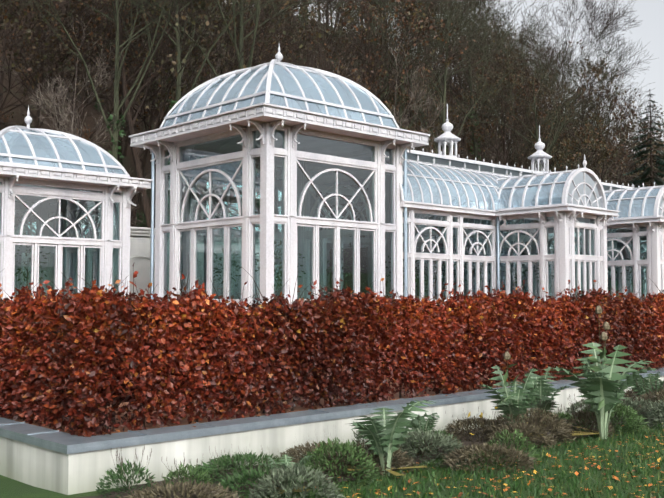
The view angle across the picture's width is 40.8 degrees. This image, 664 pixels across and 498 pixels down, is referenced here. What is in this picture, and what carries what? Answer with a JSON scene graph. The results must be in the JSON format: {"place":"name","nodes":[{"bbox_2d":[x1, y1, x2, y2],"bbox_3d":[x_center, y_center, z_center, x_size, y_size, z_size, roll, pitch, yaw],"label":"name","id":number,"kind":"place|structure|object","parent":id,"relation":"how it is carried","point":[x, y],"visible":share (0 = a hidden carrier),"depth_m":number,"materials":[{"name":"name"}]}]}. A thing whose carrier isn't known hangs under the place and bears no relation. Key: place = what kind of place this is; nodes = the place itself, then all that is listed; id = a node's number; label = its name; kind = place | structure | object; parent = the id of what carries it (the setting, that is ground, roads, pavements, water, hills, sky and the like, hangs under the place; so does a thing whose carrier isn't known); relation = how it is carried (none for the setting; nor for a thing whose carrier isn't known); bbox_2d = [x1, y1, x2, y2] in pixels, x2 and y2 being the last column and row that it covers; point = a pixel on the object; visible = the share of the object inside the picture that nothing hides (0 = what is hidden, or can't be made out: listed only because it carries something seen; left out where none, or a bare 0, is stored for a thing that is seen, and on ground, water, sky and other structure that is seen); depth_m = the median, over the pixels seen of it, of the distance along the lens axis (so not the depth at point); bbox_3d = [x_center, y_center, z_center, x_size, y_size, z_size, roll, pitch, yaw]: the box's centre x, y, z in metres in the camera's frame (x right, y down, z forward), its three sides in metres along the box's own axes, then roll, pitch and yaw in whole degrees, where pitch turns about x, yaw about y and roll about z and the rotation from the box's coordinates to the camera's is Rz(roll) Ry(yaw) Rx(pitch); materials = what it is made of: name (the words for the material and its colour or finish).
{"place":"outdoors","nodes":[
{"label":"outdoors","id":0,"kind":"place"},
{"bbox_2d":[0,0,663,497],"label":"hillside terrain","id":1,"kind":"structure","parent":0,"point":[12,488],"depth_m":13.09,"materials":[{"name":"green plant"}]},
{"bbox_2d":[0,6,73,128],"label":"bare tree","id":2,"kind":"object","parent":1,"relation":"on","point":[11,67],"visible":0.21,"depth_m":73.90,"materials":[{"name":"brown plant"}]},
{"bbox_2d":[0,0,137,115],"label":"bare tree","id":3,"kind":"object","parent":1,"relation":"on","point":[14,19],"visible":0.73,"depth_m":61.23,"materials":[{"name":"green plant"}]},
{"bbox_2d":[71,6,87,127],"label":"bare tree","id":4,"kind":"object","parent":1,"relation":"on","point":[75,122],"visible":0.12,"depth_m":88.06,"materials":[{"name":"brown plant"}]},
{"bbox_2d":[14,0,147,131],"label":"bare tree","id":5,"kind":"object","parent":1,"relation":"on","point":[54,66],"visible":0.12,"depth_m":79.80,"materials":[{"name":"brown plant"}]},
{"bbox_2d":[0,0,163,224],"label":"bare tree","id":6,"kind":"object","parent":1,"relation":"on","point":[37,120],"visible":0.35,"depth_m":66.26,"materials":[{"name":"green plant"}]},
{"bbox_2d":[29,15,143,226],"bbox_3d":[-16.225,-4.923,58.139,7.976,21.060,8.598,-1,-4,26],"label":"bare tree","id":7,"kind":"object","parent":1,"relation":"on","point":[55,95],"visible":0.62,"depth_m":57.00,"materials":[{"name":"brown plant"}]},
{"bbox_2d":[0,0,180,141],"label":"bare tree","id":8,"kind":"object","parent":1,"relation":"on","point":[77,64],"visible":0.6,"depth_m":61.14,"materials":[{"name":"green plant"}]},
{"bbox_2d":[0,0,208,150],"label":"bare tree","id":9,"kind":"object","parent":1,"relation":"on","point":[84,71],"visible":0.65,"depth_m":63.59,"materials":[{"name":"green plant"}]},
{"bbox_2d":[3,0,209,165],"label":"bare tree","id":10,"kind":"object","parent":1,"relation":"on","point":[120,143],"visible":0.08,"depth_m":76.75,"materials":[{"name":"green plant"}]},
{"bbox_2d":[1,0,213,164],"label":"bare tree","id":11,"kind":"object","parent":1,"relation":"on","point":[117,123],"visible":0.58,"depth_m":52.52,"materials":[{"name":"green plant"}]},
{"bbox_2d":[39,0,213,226],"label":"bare tree","id":12,"kind":"object","parent":1,"relation":"on","point":[137,195],"visible":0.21,"depth_m":71.00,"materials":[{"name":"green plant"}]},
{"bbox_2d":[54,1,221,155],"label":"bare tree","id":13,"kind":"object","parent":1,"relation":"on","point":[125,148],"visible":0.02,"depth_m":88.36,"materials":[{"name":"brown plant"}]},
{"bbox_2d":[26,0,291,223],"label":"bare tree","id":14,"kind":"object","parent":1,"relation":"on","point":[177,44],"visible":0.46,"depth_m":55.56,"materials":[{"name":"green plant"}]},
{"bbox_2d":[100,0,229,127],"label":"bare tree","id":15,"kind":"object","parent":1,"relation":"on","point":[161,58],"visible":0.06,"depth_m":89.14,"materials":[{"name":"brown plant"}]},
{"bbox_2d":[33,0,309,227],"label":"bare tree","id":16,"kind":"object","parent":1,"relation":"on","point":[200,62],"visible":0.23,"depth_m":67.68,"materials":[{"name":"brown plant"}]},
{"bbox_2d":[31,0,320,227],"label":"bare tree","id":17,"kind":"object","parent":1,"relation":"on","point":[136,154],"visible":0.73,"depth_m":56.10,"materials":[{"name":"brown plant"}]},
{"bbox_2d":[110,0,250,176],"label":"bare tree","id":18,"kind":"object","parent":1,"relation":"on","point":[169,48],"visible":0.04,"depth_m":86.33,"materials":[{"name":"brown plant"}]},
{"bbox_2d":[139,0,262,219],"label":"bare tree","id":19,"kind":"object","parent":1,"relation":"on","point":[185,91],"visible":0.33,"depth_m":70.62,"materials":[{"name":"brown plant"}]},
{"bbox_2d":[85,0,317,217],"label":"bare tree","id":20,"kind":"object","parent":1,"relation":"on","point":[231,47],"visible":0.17,"depth_m":79.16,"materials":[{"name":"brown plant"}]},
{"bbox_2d":[0,11,493,228],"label":"undergrowth shrub","id":21,"kind":"object","parent":1,"relation":"on","point":[137,215],"depth_m":91.25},
{"bbox_2d":[190,3,305,79],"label":"bare tree","id":22,"kind":"object","parent":1,"relation":"on","point":[261,44],"visible":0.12,"depth_m":77.20,"materials":[{"name":"brown plant"}]},
{"bbox_2d":[181,0,319,64],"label":"bare tree","id":23,"kind":"object","parent":1,"relation":"on","point":[278,25],"visible":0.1,"depth_m":96.90,"materials":[{"name":"brown plant"}]},
{"bbox_2d":[106,0,398,230],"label":"bare tree","id":24,"kind":"object","parent":1,"relation":"on","point":[242,39],"visible":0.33,"depth_m":56.41,"materials":[{"name":"brown plant"}]},
{"bbox_2d":[163,0,342,206],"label":"bare tree","id":25,"kind":"object","parent":1,"relation":"on","point":[281,35],"visible":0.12,"depth_m":90.66,"materials":[{"name":"brown plant"}]},
{"bbox_2d":[218,14,295,230],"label":"bare tree","id":26,"kind":"object","parent":1,"relation":"on","point":[266,62],"visible":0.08,"depth_m":72.11,"materials":[{"name":"brown plant"}]},
{"bbox_2d":[185,0,344,80],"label":"bare tree","id":27,"kind":"object","parent":1,"relation":"on","point":[282,14],"visible":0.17,"depth_m":84.43,"materials":[{"name":"brown plant"}]},
{"bbox_2d":[246,0,304,60],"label":"bare tree","id":28,"kind":"object","parent":1,"relation":"on","point":[281,30],"visible":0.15,"depth_m":98.95,"materials":[{"name":"brown plant"}]},
{"bbox_2d":[229,0,358,80],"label":"bare tree","id":29,"kind":"object","parent":1,"relation":"on","point":[307,50],"visible":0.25,"depth_m":70.94,"materials":[{"name":"brown plant"}]},
{"bbox_2d":[296,0,308,63],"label":"bare tree","id":30,"kind":"object","parent":1,"relation":"on","point":[303,24],"visible":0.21,"depth_m":119.97,"materials":[{"name":"brown plant"}]},
{"bbox_2d":[285,1,366,88],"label":"bare tree","id":31,"kind":"object","parent":1,"relation":"on","point":[306,14],"visible":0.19,"depth_m":95.73,"materials":[{"name":"brown plant"}]},
{"bbox_2d":[0,376,663,494],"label":"retaining wall","id":32,"kind":"structure","parent":1,"relation":"on","point":[52,470],"depth_m":11.17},
{"bbox_2d":[0,368,663,453],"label":"low wall","id":33,"kind":"structure","parent":32,"relation":"on","point":[55,440],"depth_m":11.53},
{"bbox_2d":[280,0,388,66],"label":"bare tree","id":34,"kind":"object","parent":1,"relation":"on","point":[329,19],"visible":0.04,"depth_m":105.49,"materials":[{"name":"brown plant"}]},
{"bbox_2d":[310,0,364,72],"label":"bare tree","id":35,"kind":"object","parent":1,"relation":"on","point":[328,14],"visible":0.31,"depth_m":123.89,"materials":[{"name":"brown plant"}]},
{"bbox_2d":[299,2,414,101],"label":"bare tree","id":36,"kind":"object","parent":1,"relation":"on","point":[361,41],"visible":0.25,"depth_m":87.82,"materials":[{"name":"brown plant"}]},
{"bbox_2d":[77,407,651,497],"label":"planting bed soil","id":37,"kind":"structure","parent":1,"relation":"on","point":[122,494],"depth_m":11.12,"materials":[{"name":"soil"}]},
{"bbox_2d":[96,378,663,497],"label":"low shrubs","id":38,"kind":"object","parent":37,"relation":"on","point":[638,409],"visible":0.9,"depth_m":10.80,"materials":[{"name":"green plant"}]},
{"bbox_2d":[260,305,663,497],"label":"leafy plants","id":39,"kind":"object","parent":37,"relation":"on","point":[604,394],"visible":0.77,"depth_m":13.33,"materials":[{"name":"green plant"}]},
{"bbox_2d":[260,0,475,153],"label":"bare tree","id":40,"kind":"object","parent":1,"relation":"on","point":[413,7],"visible":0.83,"depth_m":72.98,"materials":[{"name":"brown plant"}]},
{"bbox_2d":[231,0,514,149],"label":"bare tree","id":41,"kind":"object","parent":1,"relation":"on","point":[436,2],"visible":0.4,"depth_m":91.38,"materials":[{"name":"brown plant"}]},
{"bbox_2d":[299,0,455,96],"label":"bare tree","id":42,"kind":"object","parent":1,"relation":"on","point":[313,47],"visible":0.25,"depth_m":93.12,"materials":[{"name":"brown plant"}]},
{"bbox_2d":[281,0,511,82],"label":"bare tree","id":43,"kind":"object","parent":1,"relation":"on","point":[402,29],"visible":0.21,"depth_m":115.98,"materials":[{"name":"brown plant"}]},
{"bbox_2d":[376,0,449,85],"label":"bare tree","id":44,"kind":"object","parent":1,"relation":"on","point":[418,19],"visible":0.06,"depth_m":133.66,"materials":[{"name":"brown plant"}]},
{"bbox_2d":[378,56,452,131],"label":"bare tree","id":45,"kind":"object","parent":1,"relation":"on","point":[419,105],"visible":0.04,"depth_m":103.89,"materials":[{"name":"brown plant"}]},
{"bbox_2d":[386,86,454,154],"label":"bare tree","id":46,"kind":"object","parent":1,"relation":"on","point":[402,109],"visible":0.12,"depth_m":77.61,"materials":[{"name":"brown plant"}]},
{"bbox_2d":[329,0,517,129],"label":"bare tree","id":47,"kind":"object","parent":1,"relation":"on","point":[400,110],"visible":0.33,"depth_m":90.17,"materials":[{"name":"brown plant"}]},
{"bbox_2d":[388,44,463,157],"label":"bare tree","id":48,"kind":"object","parent":1,"relation":"on","point":[415,108],"visible":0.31,"depth_m":66.84,"materials":[{"name":"brown plant"}]},
{"bbox_2d":[394,1,458,151],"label":"bare tree","id":49,"kind":"object","parent":1,"relation":"on","point":[426,61],"visible":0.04,"depth_m":117.74,"materials":[{"name":"brown plant"}]},
{"bbox_2d":[390,60,468,149],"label":"bare tree","id":50,"kind":"object","parent":1,"relation":"on","point":[438,105],"visible":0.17,"depth_m":101.34,"materials":[{"name":"brown plant"}]},
{"bbox_2d":[387,52,473,152],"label":"bare tree","id":51,"kind":"object","parent":1,"relation":"on","point":[432,108],"visible":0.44,"depth_m":91.55,"materials":[{"name":"brown plant"}]},
{"bbox_2d":[408,0,501,122],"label":"bare tree","id":52,"kind":"object","parent":1,"relation":"on","point":[470,29],"visible":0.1,"depth_m":142.26,"materials":[{"name":"brown plant"}]},
{"bbox_2d":[352,0,558,160],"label":"bare tree","id":53,"kind":"object","parent":1,"relation":"on","point":[475,148],"visible":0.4,"depth_m":102.57,"materials":[{"name":"brown plant"}]},
{"bbox_2d":[406,0,508,157],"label":"bare tree","id":54,"kind":"object","parent":1,"relation":"on","point":[463,141],"visible":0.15,"depth_m":113.60,"materials":[{"name":"brown plant"}]},
{"bbox_2d":[363,0,552,153],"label":"bare tree","id":55,"kind":"object","parent":1,"relation":"on","point":[443,96],"visible":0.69,"depth_m":85.28,"materials":[{"name":"brown plant"}]},
{"bbox_2d":[441,10,496,145],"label":"bare tree","id":56,"kind":"object","parent":1,"relation":"on","point":[452,82],"visible":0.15,"depth_m":120.01,"materials":[{"name":"brown plant"}]},
{"bbox_2d":[448,58,507,157],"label":"bare tree","id":57,"kind":"object","parent":1,"relation":"on","point":[478,103],"visible":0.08,"depth_m":124.95,"materials":[{"name":"brown plant"}]},
{"bbox_2d":[445,81,516,161],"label":"bare tree","id":58,"kind":"object","parent":1,"relation":"on","point":[490,138],"visible":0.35,"depth_m":109.53,"materials":[{"name":"brown plant"}]},
{"bbox_2d":[453,64,533,161],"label":"bare tree","id":59,"kind":"object","parent":1,"relation":"on","point":[492,112],"visible":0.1,"depth_m":115.21,"materials":[{"name":"brown plant"}]},
{"bbox_2d":[427,0,560,159],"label":"bare tree","id":60,"kind":"object","parent":1,"relation":"on","point":[494,34],"visible":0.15,"depth_m":134.76,"materials":[{"name":"brown plant"}]},
{"bbox_2d":[429,32,562,167],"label":"bare tree","id":61,"kind":"object","parent":1,"relation":"on","point":[487,130],"visible":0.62,"depth_m":95.04,"materials":[{"name":"brown plant"}]},
{"bbox_2d":[446,23,562,164],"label":"bare tree","id":62,"kind":"object","parent":1,"relation":"on","point":[501,85],"visible":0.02,"depth_m":121.90,"materials":[{"name":"brown plant"}]},
{"bbox_2d":[448,69,562,171],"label":"bare tree","id":63,"kind":"object","parent":1,"relation":"on","point":[508,134],"visible":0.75,"depth_m":86.23,"materials":[{"name":"brown plant"}]},
{"bbox_2d":[390,0,638,162],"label":"bare tree","id":64,"kind":"object","parent":1,"relation":"on","point":[590,14],"visible":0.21,"depth_m":120.30,"materials":[{"name":"brown plant"}]},
{"bbox_2d":[464,96,571,169],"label":"bare tree","id":65,"kind":"object","parent":1,"relation":"on","point":[543,135],"visible":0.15,"depth_m":102.66,"materials":[{"name":"brown plant"}]},
{"bbox_2d":[490,12,551,166],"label":"bare tree","id":66,"kind":"object","parent":1,"relation":"on","point":[519,45],"visible":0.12,"depth_m":163.42,"materials":[{"name":"brown plant"}]},
{"bbox_2d":[461,103,591,170],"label":"bare tree","id":67,"kind":"object","parent":1,"relation":"on","point":[534,139],"visible":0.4,"depth_m":98.65,"materials":[{"name":"brown plant"}]},
{"bbox_2d":[403,0,656,168],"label":"bare tree","id":68,"kind":"object","parent":1,"relation":"on","point":[602,31],"visible":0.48,"depth_m":100.81,"materials":[{"name":"brown plant"}]},
{"bbox_2d":[483,101,622,176],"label":"bare tree","id":69,"kind":"object","parent":1,"relation":"on","point":[563,147],"visible":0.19,"depth_m":106.23,"materials":[{"name":"brown plant"}]},
{"bbox_2d":[458,14,654,170],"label":"bare tree","id":70,"kind":"object","parent":1,"relation":"on","point":[564,95],"visible":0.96,"depth_m":81.79,"materials":[{"name":"brown plant"}]},
{"bbox_2d":[503,46,653,180],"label":"bare tree","id":71,"kind":"object","parent":1,"relation":"on","point":[596,103],"visible":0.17,"depth_m":138.28,"materials":[{"name":"brown plant"}]},
{"bbox_2d":[501,30,663,177],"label":"bare tree","id":72,"kind":"object","parent":1,"relation":"on","point":[612,101],"visible":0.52,"depth_m":101.24,"materials":[{"name":"brown plant"}]},
{"bbox_2d":[510,97,654,186],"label":"bare tree","id":73,"kind":"object","parent":1,"relation":"on","point":[586,141],"visible":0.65,"depth_m":85.76,"materials":[{"name":"brown plant"}]},
{"bbox_2d":[523,91,655,183],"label":"bare tree","id":74,"kind":"object","parent":1,"relation":"on","point":[604,135],"visible":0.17,"depth_m":119.19,"materials":[{"name":"brown plant"}]},
{"bbox_2d":[519,46,661,181],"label":"bare tree","id":75,"kind":"object","parent":1,"relation":"on","point":[605,137],"visible":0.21,"depth_m":111.71,"materials":[{"name":"brown plant"}]},
{"bbox_2d":[549,121,631,185],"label":"bare tree","id":76,"kind":"object","parent":1,"relation":"on","point":[607,160],"visible":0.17,"depth_m":127.06,"materials":[{"name":"brown plant"}]},
{"bbox_2d":[550,124,636,178],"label":"bare tree","id":77,"kind":"object","parent":1,"relation":"on","point":[608,156],"visible":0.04,"depth_m":146.00,"materials":[{"name":"brown plant"}]},
{"bbox_2d":[564,86,633,165],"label":"bare tree","id":78,"kind":"object","parent":1,"relation":"on","point":[599,129],"visible":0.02,"depth_m":150.85,"materials":[{"name":"brown plant"}]},
{"bbox_2d":[564,88,636,169],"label":"bare tree","id":79,"kind":"object","parent":1,"relation":"on","point":[605,119],"visible":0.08,"depth_m":173.95,"materials":[{"name":"brown plant"}]},
{"bbox_2d":[586,110,663,186],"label":"bare tree","id":80,"kind":"object","parent":1,"relation":"on","point":[634,139],"visible":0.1,"depth_m":133.51,"materials":[{"name":"brown plant"}]},
{"bbox_2d":[600,103,661,182],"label":"bare tree","id":81,"kind":"object","parent":1,"relation":"on","point":[627,144],"visible":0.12,"depth_m":152.26,"materials":[{"name":"brown plant"}]},
{"bbox_2d":[603,119,663,185],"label":"bare tree","id":82,"kind":"object","parent":1,"relation":"on","point":[630,141],"visible":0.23,"depth_m":107.83,"materials":[{"name":"brown plant"}]},
{"bbox_2d":[609,141,663,187],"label":"bare tree","id":83,"kind":"object","parent":1,"relation":"on","point":[630,170],"visible":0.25,"depth_m":104.85,"materials":[{"name":"brown plant"}]},
{"bbox_2d":[617,116,663,186],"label":"bare tree","id":84,"kind":"object","parent":1,"relation":"on","point":[659,135],"visible":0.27,"depth_m":119.23,"materials":[{"name":"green plant"}]},
{"bbox_2d":[622,122,663,184],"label":"bare tree","id":85,"kind":"object","parent":1,"relation":"on","point":[646,161],"visible":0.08,"depth_m":117.62,"materials":[{"name":"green plant"}]},
{"bbox_2d":[623,89,663,187],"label":"spruce","id":86,"kind":"object","parent":1,"relation":"on","point":[643,179],"depth_m":82.89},
{"bbox_2d":[627,123,663,186],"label":"bare tree","id":87,"kind":"object","parent":1,"relation":"on","point":[654,152],"visible":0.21,"depth_m":95.78,"materials":[{"name":"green plant"}]},
{"bbox_2d":[0,359,663,435],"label":"soil bed","id":88,"kind":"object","parent":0,"point":[204,419],"depth_m":13.38,"materials":[{"name":"soil"}]},
{"bbox_2d":[14,222,277,302],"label":"wall","id":89,"kind":"structure","parent":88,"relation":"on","point":[140,246],"depth_m":40.11,"materials":[{"name":"paint"}]},
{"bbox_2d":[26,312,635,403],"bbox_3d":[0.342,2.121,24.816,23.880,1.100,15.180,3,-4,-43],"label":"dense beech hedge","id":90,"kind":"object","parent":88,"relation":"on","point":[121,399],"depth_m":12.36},
{"bbox_2d":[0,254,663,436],"bbox_3d":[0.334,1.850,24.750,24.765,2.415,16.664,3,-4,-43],"label":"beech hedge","id":91,"kind":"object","parent":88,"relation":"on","point":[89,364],"depth_m":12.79,"materials":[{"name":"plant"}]},
{"bbox_2d":[1,367,663,497],"bbox_3d":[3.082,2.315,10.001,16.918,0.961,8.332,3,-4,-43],"label":"lawn grass","id":92,"kind":"structure","parent":0,"point":[541,477],"depth_m":9.95,"materials":[{"name":"plant"}]},
{"bbox_2d":[225,0,663,159],"label":"sky","id":93,"kind":"structure","parent":0,"point":[650,29],"materials":[{"name":"grey"}]},
{"bbox_3d":[9.210,3.508,45.555,52.220,1.200,15.510,3,-4,-43],"label":"glasshouse plinth","id":94,"kind":"object","parent":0,"visible":0},
{"bbox_2d":[0,105,152,300],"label":"greenhouse frame","id":95,"kind":"object","parent":94,"relation":"on","point":[125,187],"visible":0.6,"depth_m":32.07,"materials":[{"name":"metal"}]},
{"bbox_2d":[0,184,118,297],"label":"window glass","id":96,"kind":"object","parent":95,"relation":"attached to","point":[84,222],"visible":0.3,"depth_m":32.91,"materials":[{"name":"glass"}]},
{"bbox_2d":[0,128,124,173],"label":"glass dome roof","id":97,"kind":"structure","parent":95,"relation":"attached to","point":[17,143],"depth_m":31.87,"materials":[{"name":"glass"}]},
{"bbox_2d":[129,45,429,310],"bbox_3d":[-1.986,-2.778,33.277,7.980,10.070,7.980,3,-4,-43],"label":"greenhouse frame","id":98,"kind":"object","parent":94,"relation":"on","point":[266,120],"visible":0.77,"depth_m":31.42,"materials":[{"name":"metal"}]},
{"bbox_2d":[164,130,392,302],"bbox_3d":[-1.986,-0.756,33.171,6.200,6.020,6.200,3,-4,-43],"label":"window glass","id":99,"kind":"object","parent":98,"relation":"attached to","point":[346,251],"depth_m":33.44,"materials":[{"name":"glass"}]},
{"bbox_2d":[162,64,396,127],"bbox_3d":[-1.986,-5.585,33.424,6.400,2.450,6.400,3,-4,-43],"label":"glass dome roof","id":100,"kind":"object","parent":98,"relation":"attached to","point":[290,85],"visible":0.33,"depth_m":31.37,"materials":[{"name":"glass"}]},
{"bbox_2d":[150,148,499,298],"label":"zinc downpipes","id":101,"kind":"object","parent":94,"relation":"on","point":[405,185],"visible":0.77,"depth_m":33.20,"materials":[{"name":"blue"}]},
{"bbox_2d":[219,296,643,301],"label":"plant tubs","id":102,"kind":"object","parent":94,"relation":"on","point":[416,296],"depth_m":34.96,"materials":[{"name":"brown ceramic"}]},
{"bbox_2d":[15,233,646,294],"bbox_3d":[3.766,0.835,38.418,32.730,2.492,9.387,2,-4,-33],"label":"citrus plant","id":103,"kind":"object","parent":102,"relation":"on","point":[256,261],"depth_m":35.14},
{"bbox_2d":[276,104,663,304],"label":"greenhouse frame","id":104,"kind":"object","parent":94,"relation":"on","point":[565,223],"visible":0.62,"depth_m":36.39,"materials":[{"name":"metal"}]},
{"bbox_2d":[275,153,663,299],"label":"window glass","id":105,"kind":"object","parent":104,"relation":"attached to","point":[578,178],"visible":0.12,"depth_m":37.77,"materials":[{"name":"glass"}]},
{"bbox_2d":[401,162,660,244],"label":"glass roof","id":106,"kind":"structure","parent":104,"relation":"attached to","point":[502,202],"depth_m":36.37,"materials":[{"name":"glass"}]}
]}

